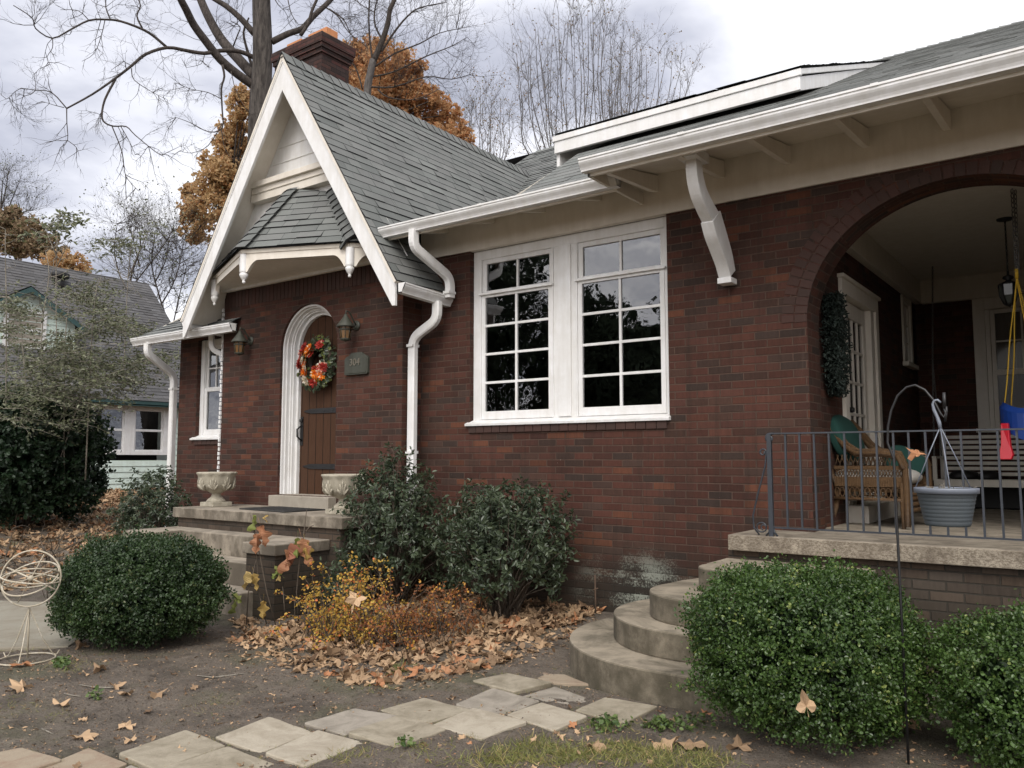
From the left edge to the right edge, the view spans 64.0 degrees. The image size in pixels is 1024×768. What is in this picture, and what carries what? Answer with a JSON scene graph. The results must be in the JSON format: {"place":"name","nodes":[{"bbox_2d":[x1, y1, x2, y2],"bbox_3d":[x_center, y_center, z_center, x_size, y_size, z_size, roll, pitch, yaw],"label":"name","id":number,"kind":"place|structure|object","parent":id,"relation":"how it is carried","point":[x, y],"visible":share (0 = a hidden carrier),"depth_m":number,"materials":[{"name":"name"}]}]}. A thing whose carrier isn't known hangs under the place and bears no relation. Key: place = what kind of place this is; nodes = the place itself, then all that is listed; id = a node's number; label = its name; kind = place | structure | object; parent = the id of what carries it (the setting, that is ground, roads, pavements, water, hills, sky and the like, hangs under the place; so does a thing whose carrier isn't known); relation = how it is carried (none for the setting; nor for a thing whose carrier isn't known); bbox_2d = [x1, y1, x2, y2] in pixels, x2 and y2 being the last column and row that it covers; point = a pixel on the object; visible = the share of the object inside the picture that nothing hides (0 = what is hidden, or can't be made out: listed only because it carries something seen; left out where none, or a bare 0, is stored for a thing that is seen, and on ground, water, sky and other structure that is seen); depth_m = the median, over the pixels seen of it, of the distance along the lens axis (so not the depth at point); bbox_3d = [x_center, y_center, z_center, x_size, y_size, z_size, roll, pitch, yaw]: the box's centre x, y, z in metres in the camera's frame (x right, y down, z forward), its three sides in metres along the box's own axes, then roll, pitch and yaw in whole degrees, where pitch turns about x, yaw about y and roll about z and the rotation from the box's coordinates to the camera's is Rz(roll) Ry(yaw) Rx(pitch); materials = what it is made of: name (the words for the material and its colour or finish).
{"place":"outdoors","nodes":[
{"label":"outdoors","id":0,"kind":"place"},
{"bbox_2d":[0,600,87,650],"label":"path","id":1,"kind":"structure","parent":0,"point":[12,617],"depth_m":7.07,"materials":[{"name":"concrete"}]},
{"bbox_2d":[0,497,1023,767],"bbox_3d":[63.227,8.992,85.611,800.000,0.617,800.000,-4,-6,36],"label":"ground","id":2,"kind":"structure","parent":0,"point":[174,713],"depth_m":5.00,"materials":[{"name":"soil"}]},
{"bbox_2d":[8,678,33,692],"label":"fallen leaf","id":3,"kind":"object","parent":2,"relation":"on","point":[17,686],"visible":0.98,"depth_m":5.30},
{"bbox_2d":[10,661,33,666],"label":"fallen leaf","id":4,"kind":"object","parent":2,"relation":"on","point":[27,663],"visible":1,"depth_m":5.87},
{"bbox_2d":[0,748,60,767],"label":"paver","id":5,"kind":"object","parent":2,"relation":"on","point":[19,758],"visible":0.95,"depth_m":4.05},
{"bbox_2d":[0,550,61,665],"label":"armillary sphere","id":6,"kind":"object","parent":2,"relation":"on","point":[30,578],"visible":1,"depth_m":6.12,"materials":[{"name":"metal"}]},
{"bbox_2d":[0,203,72,262],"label":"brown tree","id":7,"kind":"object","parent":2,"relation":"on","point":[13,224],"visible":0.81,"depth_m":47.35,"materials":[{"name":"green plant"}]},
{"bbox_2d":[0,149,74,255],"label":"bare tree","id":8,"kind":"object","parent":2,"relation":"on","point":[3,197],"visible":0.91,"depth_m":49.96,"materials":[{"name":"grey plant"}]},
{"bbox_2d":[17,206,91,371],"bbox_3d":[-10.018,-2.273,17.908,1.359,4.046,3.469,4,-6,-34],"label":"sapling","id":9,"kind":"object","parent":2,"relation":"on","point":[59,225],"visible":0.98,"depth_m":18.00,"materials":[{"name":"green plant"}]},
{"bbox_2d":[0,376,121,528],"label":"yew shrub","id":10,"kind":"object","parent":2,"relation":"on","point":[31,484],"visible":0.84,"depth_m":14.44,"materials":[{"name":"green plant"}]},
{"bbox_2d":[52,698,70,705],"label":"fallen leaf","id":11,"kind":"object","parent":2,"relation":"on","point":[55,701],"visible":1,"depth_m":4.94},
{"bbox_2d":[0,512,128,598],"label":"fallen leaves","id":12,"kind":"object","parent":2,"relation":"on","point":[32,565],"visible":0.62,"depth_m":8.61,"materials":[{"name":"brown plant"}]},
{"bbox_2d":[39,247,92,272],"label":"brown tree","id":13,"kind":"object","parent":2,"relation":"on","point":[71,261],"visible":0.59,"depth_m":42.95,"materials":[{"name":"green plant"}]},
{"bbox_2d":[75,640,90,649],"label":"fallen leaf","id":14,"kind":"object","parent":2,"relation":"on","point":[79,644],"visible":0.96,"depth_m":6.42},
{"bbox_2d":[69,729,98,741],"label":"fallen leaf","id":15,"kind":"object","parent":2,"relation":"on","point":[86,735],"visible":1,"depth_m":4.43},
{"bbox_2d":[46,748,126,767],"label":"paver","id":16,"kind":"object","parent":2,"relation":"on","point":[88,758],"visible":0.98,"depth_m":4.06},
{"bbox_2d":[0,227,180,479],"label":"airy shrub","id":17,"kind":"object","parent":2,"relation":"on","point":[80,369],"visible":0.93,"depth_m":14.15,"materials":[{"name":"green plant"}]},
{"bbox_2d":[0,257,180,490],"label":"neighbour house","id":18,"kind":"structure","parent":2,"relation":"on","point":[140,431],"depth_m":24.48,"materials":[{"name":"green paint"}]},
{"bbox_2d":[2,308,46,349],"bbox_3d":[-13.350,-1.503,22.467,0.050,1.150,1.100,-4,-6,36],"label":"dormer window frame","id":19,"kind":"structure","parent":18,"relation":"in","point":[4,319],"depth_m":22.69,"materials":[{"name":"white paint"}]},
{"bbox_2d":[90,404,168,459],"bbox_3d":[-11.273,1.409,23.854,0.550,1.700,2.450,-4,-6,36],"label":"window","id":20,"kind":"structure","parent":18,"relation":"in","point":[136,432],"depth_m":24.17,"materials":[{"name":"white paint"}]},
{"bbox_2d":[93,662,108,673],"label":"fallen leaf","id":21,"kind":"object","parent":2,"relation":"on","point":[97,667],"visible":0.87,"depth_m":5.69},
{"bbox_2d":[109,681,125,689],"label":"fallen leaf","id":22,"kind":"object","parent":2,"relation":"on","point":[117,686],"visible":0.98,"depth_m":5.36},
{"bbox_2d":[114,720,135,730],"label":"fallen leaf","id":23,"kind":"object","parent":2,"relation":"on","point":[128,725],"visible":1,"depth_m":4.64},
{"bbox_2d":[82,220,173,367],"bbox_3d":[-10.389,-2.424,22.106,3.607,4.280,2.216,-13,-14,68],"label":"sapling","id":24,"kind":"object","parent":2,"relation":"on","point":[124,244],"visible":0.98,"depth_m":21.87,"materials":[{"name":"green plant"}]},
{"bbox_2d":[124,734,136,743],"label":"fallen leaf","id":25,"kind":"object","parent":2,"relation":"on","point":[127,740],"visible":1,"depth_m":4.38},
{"bbox_2d":[43,524,236,651],"bbox_3d":[-3.044,1.656,6.730,1.474,0.984,1.345,-4,-6,36],"label":"boxwood shrub","id":26,"kind":"object","parent":2,"relation":"on","point":[156,587],"visible":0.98,"depth_m":6.36,"materials":[{"name":"green plant"}]},
{"bbox_2d":[96,464,192,535],"bbox_3d":[-4.660,1.766,10.627,1.329,1.435,0.999,-4,-6,36],"label":"holly shrub","id":27,"kind":"object","parent":2,"relation":"on","point":[154,517],"visible":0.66,"depth_m":10.45,"materials":[{"name":"green plant"}]},
{"bbox_2d":[147,688,167,698],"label":"fallen leaf","id":28,"kind":"object","parent":2,"relation":"on","point":[154,695],"visible":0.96,"depth_m":5.20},
{"bbox_2d":[119,730,224,767],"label":"paver","id":29,"kind":"object","parent":2,"relation":"on","point":[163,752],"visible":0.76,"depth_m":4.21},
{"bbox_2d":[0,0,399,216],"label":"bare oak tree","id":30,"kind":"object","parent":2,"relation":"on","point":[256,79],"visible":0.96,"depth_m":23.39,"materials":[{"name":"brown plant"}]},
{"bbox_2d":[174,82,249,247],"bbox_3d":[-12.126,-4.577,33.574,4.167,15.281,3.239,0,-5,5],"label":"maple tree","id":31,"kind":"object","parent":2,"relation":"on","point":[236,131],"visible":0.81,"depth_m":33.38,"materials":[{"name":"orange plant"}]},
{"bbox_2d":[163,747,273,767],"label":"paver","id":32,"kind":"object","parent":2,"relation":"on","point":[227,757],"visible":0.99,"depth_m":4.04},
{"bbox_2d":[197,673,247,677],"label":"twig","id":33,"kind":"object","parent":2,"relation":"on","point":[220,676],"visible":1,"depth_m":5.65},
{"bbox_2d":[228,509,277,624],"bbox_3d":[-2.335,1.647,7.365,0.444,1.052,0.187,0,-5,1],"label":"hydrangea","id":34,"kind":"object","parent":2,"relation":"on","point":[255,543],"visible":0.97,"depth_m":7.37,"materials":[{"name":"brown plant"}]},
{"bbox_2d":[123,504,391,620],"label":"entry steps","id":35,"kind":"structure","parent":2,"relation":"on","point":[224,529],"depth_m":8.26,"materials":[{"name":"concrete"}]},
{"bbox_2d":[196,472,237,506],"bbox_3d":[-3.625,1.289,10.057,0.487,0.418,0.487,-4,-6,36],"label":"urn","id":36,"kind":"object","parent":35,"relation":"on","point":[216,484],"visible":1,"depth_m":9.92,"materials":[{"name":"stone"}]},
{"bbox_2d":[239,506,324,512],"bbox_3d":[-2.615,1.423,9.329,0.925,0.016,0.560,-5,-7,42],"label":"doormat","id":37,"kind":"object","parent":35,"relation":"on","point":[281,509],"visible":0.97,"depth_m":9.19,"materials":[{"name":"rubber"}]},
{"bbox_2d":[321,474,366,514],"bbox_3d":[-1.783,1.165,8.685,0.487,0.418,0.487,-4,-6,36],"label":"urn","id":38,"kind":"object","parent":35,"relation":"on","point":[336,486],"visible":0.66,"depth_m":8.53,"materials":[{"name":"stone"}]},
{"bbox_2d":[216,717,311,752],"bbox_3d":[-1.352,1.934,4.478,0.450,0.054,0.403,-4,-6,36],"label":"paver","id":39,"kind":"object","parent":2,"relation":"on","point":[270,733],"visible":0.62,"depth_m":4.45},
{"bbox_2d":[274,509,313,620],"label":"hydrangea","id":40,"kind":"object","parent":2,"relation":"on","point":[300,547],"visible":0.98,"depth_m":7.53,"materials":[{"name":"brown plant"}]},
{"bbox_2d":[0,486,605,686],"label":"leaf litter","id":41,"kind":"object","parent":2,"relation":"on","point":[533,622],"visible":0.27,"depth_m":6.90,"materials":[{"name":"plant"}]},
{"bbox_2d":[64,163,207,280],"bbox_3d":[-16.862,-3.479,37.813,7.058,13.852,5.800,-4,-6,36],"label":"bare tree","id":42,"kind":"object","parent":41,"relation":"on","point":[129,218],"visible":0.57,"depth_m":37.98,"materials":[{"name":"grey plant"}]},
{"bbox_2d":[66,176,225,320],"bbox_3d":[-13.427,-3.029,31.941,7.098,11.878,5.224,0,-5,-4],"label":"bare tree","id":43,"kind":"object","parent":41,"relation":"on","point":[176,241],"visible":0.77,"depth_m":31.91,"materials":[{"name":"grey plant"}]},
{"bbox_2d":[266,730,362,767],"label":"paver","id":44,"kind":"object","parent":2,"relation":"on","point":[319,743],"visible":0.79,"depth_m":4.20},
{"bbox_2d":[314,543,370,615],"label":"holly shrub","id":45,"kind":"object","parent":2,"relation":"on","point":[334,575],"visible":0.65,"depth_m":7.58,"materials":[{"name":"yellow plant"}]},
{"bbox_2d":[265,551,436,654],"bbox_3d":[-1.369,1.792,6.942,1.355,0.753,1.733,0,-5,2],"label":"barberry shrub","id":46,"kind":"object","parent":2,"relation":"on","point":[319,627],"visible":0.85,"depth_m":6.82,"materials":[{"name":"plant"}]},
{"bbox_2d":[305,708,396,736],"bbox_3d":[-0.925,1.944,4.692,0.369,0.063,0.396,-4,-6,36],"label":"paver","id":47,"kind":"object","parent":2,"relation":"on","point":[344,723],"visible":0.61,"depth_m":4.66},
{"bbox_2d":[0,540,749,767],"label":"grass","id":48,"kind":"structure","parent":2,"relation":"on","point":[572,751],"depth_m":4.13,"materials":[{"name":"plant"}]},
{"bbox_2d":[51,654,715,746],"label":"weeds","id":49,"kind":"object","parent":2,"relation":"on","point":[61,662],"visible":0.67,"depth_m":4.61,"materials":[{"name":"green plant"}]},
{"bbox_2d":[329,441,460,607],"bbox_3d":[-1.195,1.412,8.229,1.455,1.669,1.130,-4,-6,36],"label":"holly shrub","id":50,"kind":"object","parent":2,"relation":"on","point":[401,519],"visible":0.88,"depth_m":8.06,"materials":[{"name":"green plant"}]},
{"bbox_2d":[349,715,445,746],"bbox_3d":[-0.618,1.902,4.447,0.397,0.052,0.402,-4,-6,36],"label":"paver","id":51,"kind":"object","parent":2,"relation":"on","point":[389,731],"visible":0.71,"depth_m":4.43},
{"bbox_2d":[342,33,476,145],"bbox_3d":[-4.504,-5.876,32.195,6.209,17.616,4.305,1,-5,-6],"label":"maple tree","id":52,"kind":"object","parent":2,"relation":"on","point":[460,129],"visible":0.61,"depth_m":32.80,"materials":[{"name":"orange plant"}]},
{"bbox_2d":[333,575,488,658],"bbox_3d":[-0.816,1.867,7.024,1.444,0.608,2.202,1,-5,-14],"label":"barberry shrub","id":53,"kind":"object","parent":2,"relation":"on","point":[428,625],"visible":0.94,"depth_m":6.63,"materials":[{"name":"orange plant"}]},
{"bbox_2d":[345,591,366,613],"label":"fallen leaf","id":54,"kind":"object","parent":53,"relation":"on","point":[352,599],"visible":1,"depth_m":6.40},
{"bbox_2d":[301,0,530,132],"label":"bare tree","id":55,"kind":"object","parent":2,"relation":"on","point":[370,70],"visible":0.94,"depth_m":27.97,"materials":[{"name":"brown plant"}]},
{"bbox_2d":[381,698,468,723],"bbox_3d":[-0.513,1.963,4.875,0.422,0.062,0.363,-5,-7,41],"label":"paver","id":56,"kind":"object","parent":2,"relation":"on","point":[421,707],"visible":0.56,"depth_m":4.86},
{"bbox_2d":[433,708,525,740],"bbox_3d":[-0.192,1.928,4.609,0.418,0.061,0.375,-5,-7,42],"label":"paver","id":57,"kind":"object","parent":2,"relation":"on","point":[482,724],"visible":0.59,"depth_m":4.59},
{"bbox_2d":[0,593,978,767],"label":"fallen leaves","id":58,"kind":"object","parent":2,"relation":"on","point":[441,677],"visible":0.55,"depth_m":5.50,"materials":[{"name":"brown plant"}]},
{"bbox_2d":[456,688,538,713],"bbox_3d":[-0.088,1.981,5.051,0.401,0.058,0.409,-4,-6,36],"label":"paver","id":59,"kind":"object","parent":2,"relation":"on","point":[491,699],"visible":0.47,"depth_m":5.03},
{"bbox_2d":[450,56,546,159],"bbox_3d":[-1.003,-6.040,37.576,4.541,18.947,4.805,1,-5,-11],"label":"bare tree","id":60,"kind":"object","parent":2,"relation":"on","point":[489,142],"visible":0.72,"depth_m":38.15,"materials":[{"name":"grey plant"}]},
{"bbox_2d":[0,629,997,767],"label":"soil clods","id":61,"kind":"object","parent":2,"relation":"on","point":[392,698],"visible":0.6,"depth_m":5.11,"materials":[{"name":"soil"}]},
{"bbox_2d":[422,472,581,617],"bbox_3d":[-0.055,1.502,7.571,1.622,1.362,1.217,-4,-6,36],"label":"holly shrub","id":62,"kind":"object","parent":2,"relation":"on","point":[498,569],"visible":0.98,"depth_m":7.38,"materials":[{"name":"green plant"}]},
{"bbox_2d":[0,655,1004,767],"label":"leaf scraps","id":63,"kind":"object","parent":2,"relation":"on","point":[194,687],"visible":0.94,"depth_m":4.58,"materials":[{"name":"plant"}]},
{"bbox_2d":[473,673,550,694],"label":"paver","id":64,"kind":"object","parent":2,"relation":"on","point":[511,683],"visible":0.73,"depth_m":5.46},
{"bbox_2d":[508,703,586,731],"bbox_3d":[0.204,1.945,4.748,0.343,0.058,0.434,5,-7,-43],"label":"paver","id":65,"kind":"object","parent":2,"relation":"on","point":[551,718],"visible":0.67,"depth_m":4.73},
{"bbox_2d":[523,687,585,703],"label":"paver","id":66,"kind":"object","parent":2,"relation":"on","point":[551,693],"visible":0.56,"depth_m":5.26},
{"bbox_2d":[532,672,587,685],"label":"paver","id":67,"kind":"object","parent":2,"relation":"on","point":[560,679],"visible":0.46,"depth_m":5.60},
{"bbox_2d":[130,21,1023,682],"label":"brick house","id":68,"kind":"structure","parent":2,"relation":"on","point":[612,325],"depth_m":8.42,"materials":[{"name":"brick"}]},
{"bbox_2d":[190,338,223,439],"bbox_3d":[-4.136,0.065,11.572,1.080,1.440,0.182,-4,-6,36],"label":"window","id":69,"kind":"structure","parent":68,"relation":"in","point":[205,433],"depth_m":11.77,"materials":[{"name":"white paint"}]},
{"bbox_2d":[231,327,253,355],"bbox_3d":[-3.473,-0.544,10.533,0.212,0.370,0.278,-4,-6,36],"label":"wall lantern","id":70,"kind":"object","parent":68,"relation":"attached to","point":[239,340],"depth_m":10.47,"materials":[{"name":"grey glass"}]},
{"bbox_2d":[268,304,336,508],"bbox_3d":[-2.428,0.253,9.960,1.085,2.464,0.390,-4,-6,36],"label":"front door","id":71,"kind":"structure","parent":68,"relation":"in","point":[308,419],"depth_m":10.20,"materials":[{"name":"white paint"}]},
{"bbox_2d":[295,334,336,392],"bbox_3d":[-2.389,-0.250,10.043,0.748,0.748,0.224,-4,-6,36],"label":"autumn wreath","id":72,"kind":"object","parent":71,"relation":"attached to","point":[321,373],"visible":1,"depth_m":9.97,"materials":[{"name":"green plant"}]},
{"bbox_2d":[336,310,359,341],"bbox_3d":[-1.877,-0.659,9.367,0.212,0.370,0.278,-4,-6,36],"label":"wall lantern","id":73,"kind":"object","parent":68,"relation":"attached to","point":[345,325],"depth_m":9.30,"materials":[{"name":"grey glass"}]},
{"bbox_2d":[344,352,369,375],"bbox_3d":[-1.784,-0.234,9.404,0.380,0.255,0.049,-4,-6,36],"label":"number plaque","id":74,"kind":"object","parent":68,"relation":"attached to","point":[357,363],"visible":1,"depth_m":9.38,"materials":[{"name":"stone"}]},
{"bbox_2d":[464,216,670,425],"bbox_3d":[0.502,-0.554,8.210,2.377,1.904,0.178,-4,-6,36],"label":"window","id":75,"kind":"structure","parent":68,"relation":"in","point":[567,277],"depth_m":8.18,"materials":[{"name":"white paint"}]},
{"bbox_2d":[819,290,853,398],"bbox_3d":[2.857,-0.350,7.218,0.201,0.963,0.501,-4,-6,36],"label":"evergreen garland","id":76,"kind":"object","parent":68,"relation":"attached to","point":[836,337],"visible":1,"depth_m":7.13,"materials":[{"name":"green plant"}]},
{"bbox_2d":[837,273,900,523],"bbox_3d":[3.549,0.167,8.194,0.300,2.323,1.520,-4,-6,36],"label":"glazed door","id":77,"kind":"structure","parent":68,"relation":"in","point":[862,303],"depth_m":8.49,"materials":[{"name":"beige paint"}]},
{"bbox_2d":[830,419,932,528],"bbox_3d":[3.192,0.725,7.358,0.889,1.071,0.745,-5,-7,42],"label":"wicker armchair","id":78,"kind":"object","parent":68,"relation":"on","point":[886,484],"visible":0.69,"depth_m":7.02,"materials":[{"name":"wicker"}]},
{"bbox_2d":[830,415,864,461],"bbox_3d":[3.024,0.491,7.431,0.140,0.451,0.560,-31,-23,34],"label":"pillow","id":79,"kind":"object","parent":78,"relation":"on","point":[840,423],"visible":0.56,"depth_m":7.28,"materials":[{"name":"green fabric"}]},
{"bbox_2d":[835,469,922,483],"bbox_3d":[3.261,0.826,7.300,0.660,0.173,0.620,-4,-6,36],"label":"seat cushion","id":80,"kind":"object","parent":78,"relation":"on","point":[915,476],"visible":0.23,"depth_m":7.07,"materials":[{"name":"white fabric"}]},
{"bbox_2d":[884,445,925,474],"bbox_3d":[3.511,0.691,7.315,0.340,0.263,0.100,19,-14,17],"label":"pillow","id":81,"kind":"object","parent":80,"relation":"on","point":[917,463],"visible":0.33,"depth_m":7.26,"materials":[{"name":"green fabric"}]},
{"bbox_2d":[752,428,1023,540],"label":"porch railing","id":82,"kind":"object","parent":68,"relation":"on","point":[767,453],"visible":0.99,"depth_m":5.84,"materials":[{"name":"black metal"}]},
{"bbox_2d":[900,294,918,369],"bbox_3d":[4.934,-0.639,10.229,0.120,0.880,0.630,-4,-6,36],"label":"window","id":83,"kind":"structure","parent":68,"relation":"in","point":[906,305],"depth_m":10.32,"materials":[{"name":"paint"}]},
{"bbox_2d":[932,266,1023,487],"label":"porch swing","id":84,"kind":"object","parent":68,"relation":"hanging from","point":[1011,483],"visible":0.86,"depth_m":9.54,"materials":[{"name":"paint"}]},
{"bbox_2d":[972,294,1023,432],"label":"window","id":85,"kind":"structure","parent":68,"relation":"in","point":[991,318],"depth_m":10.23,"materials":[{"name":"paint"}]},
{"bbox_2d":[996,217,1019,306],"bbox_3d":[4.751,-1.165,7.864,0.181,0.860,0.180,-4,-6,36],"label":"pendant lantern","id":86,"kind":"object","parent":68,"relation":"hanging from","point":[1006,291],"visible":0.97,"depth_m":7.81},
{"bbox_2d":[999,188,1023,459],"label":"toddler swing","id":87,"kind":"object","parent":68,"relation":"hanging from","point":[1011,416],"visible":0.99,"depth_m":6.87,"materials":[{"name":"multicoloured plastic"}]},
{"bbox_2d":[484,0,672,153],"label":"bare tree","id":88,"kind":"object","parent":2,"relation":"on","point":[574,88],"visible":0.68,"depth_m":32.77,"materials":[{"name":"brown plant"}]},
{"bbox_2d":[583,739,606,752],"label":"fallen leaf","id":89,"kind":"object","parent":2,"relation":"on","point":[596,745],"visible":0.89,"depth_m":4.22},
{"bbox_2d":[592,575,597,613],"bbox_3d":[0.774,1.984,7.603,0.055,0.421,0.026,-4,-6,36],"label":"garden stake","id":90,"kind":"object","parent":2,"relation":"on","point":[594,589],"visible":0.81,"depth_m":7.61,"materials":[{"name":"grey metal"}]},
{"bbox_2d":[576,697,656,724],"bbox_3d":[0.615,1.972,4.909,0.374,0.058,0.399,-4,-6,36],"label":"paver","id":91,"kind":"object","parent":2,"relation":"on","point":[623,709],"visible":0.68,"depth_m":4.91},
{"bbox_2d":[585,19,711,123],"bbox_3d":[5.987,-6.723,35.949,5.634,20.006,4.198,-1,-5,6],"label":"bare tree","id":92,"kind":"object","parent":2,"relation":"on","point":[657,99],"visible":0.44,"depth_m":36.23,"materials":[{"name":"grey plant"}]},
{"bbox_2d":[653,736,679,751],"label":"fallen leaf","id":93,"kind":"object","parent":2,"relation":"on","point":[665,741],"visible":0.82,"depth_m":4.25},
{"bbox_2d":[674,736,708,749],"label":"fallen leaf","id":94,"kind":"object","parent":2,"relation":"on","point":[689,743],"visible":0.91,"depth_m":4.25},
{"bbox_2d":[569,558,876,716],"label":"round steps","id":95,"kind":"structure","parent":2,"relation":"on","point":[637,650],"depth_m":5.49,"materials":[{"name":"concrete"}]},
{"bbox_2d":[726,734,751,750],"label":"fallen leaf","id":96,"kind":"object","parent":2,"relation":"on","point":[740,745],"visible":0.93,"depth_m":4.19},
{"bbox_2d":[667,549,940,757],"bbox_3d":[1.608,1.429,4.524,1.341,1.017,1.376,-4,-6,36],"label":"boxwood shrub","id":97,"kind":"object","parent":2,"relation":"on","point":[775,640],"visible":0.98,"depth_m":4.16,"materials":[{"name":"green plant"}]},
{"bbox_2d":[796,690,815,715],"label":"fallen leaf","id":98,"kind":"object","parent":97,"relation":"on","point":[805,702],"visible":1,"depth_m":3.69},
{"bbox_2d":[892,715,920,729],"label":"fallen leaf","id":99,"kind":"object","parent":2,"relation":"on","point":[913,724],"visible":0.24,"depth_m":4.54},
{"bbox_2d":[886,384,947,764],"bbox_3d":[2.012,0.981,4.008,0.286,1.970,0.016,-4,-6,36],"label":"shepherd hook","id":100,"kind":"object","parent":2,"relation":"on","point":[945,409],"visible":1,"depth_m":4.06,"materials":[{"name":"metal"}]},
{"bbox_2d":[913,399,979,526],"bbox_3d":[2.110,0.379,3.995,0.286,0.615,0.292,-4,-6,36],"label":"hanging pot","id":101,"kind":"object","parent":100,"relation":"hanging from","point":[944,506],"visible":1,"depth_m":3.88,"materials":[{"name":"grey plastic"}]},
{"bbox_2d":[915,594,1023,767],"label":"boxwood shrub","id":102,"kind":"object","parent":2,"relation":"on","point":[990,680],"visible":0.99,"depth_m":3.90,"materials":[{"name":"green plant"}]},
{"bbox_2d":[0,0,1023,321],"label":"sky","id":103,"kind":"structure","parent":0,"point":[748,39],"materials":[{"name":"white"}]},
{"bbox_2d":[907,448,925,460],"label":"hanging leaf","id":104,"kind":"object","parent":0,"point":[914,454],"visible":1,"depth_m":4.11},
{"bbox_2d":[949,470,1001,479],"bbox_3d":[5.274,1.033,9.349,0.545,0.105,0.277,-4,-6,36],"label":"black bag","id":105,"kind":"object","parent":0,"point":[988,475],"visible":0.73,"depth_m":9.28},
{"bbox_2d":[951,486,1023,509],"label":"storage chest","id":106,"kind":"object","parent":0,"point":[1011,500],"visible":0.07,"depth_m":9.49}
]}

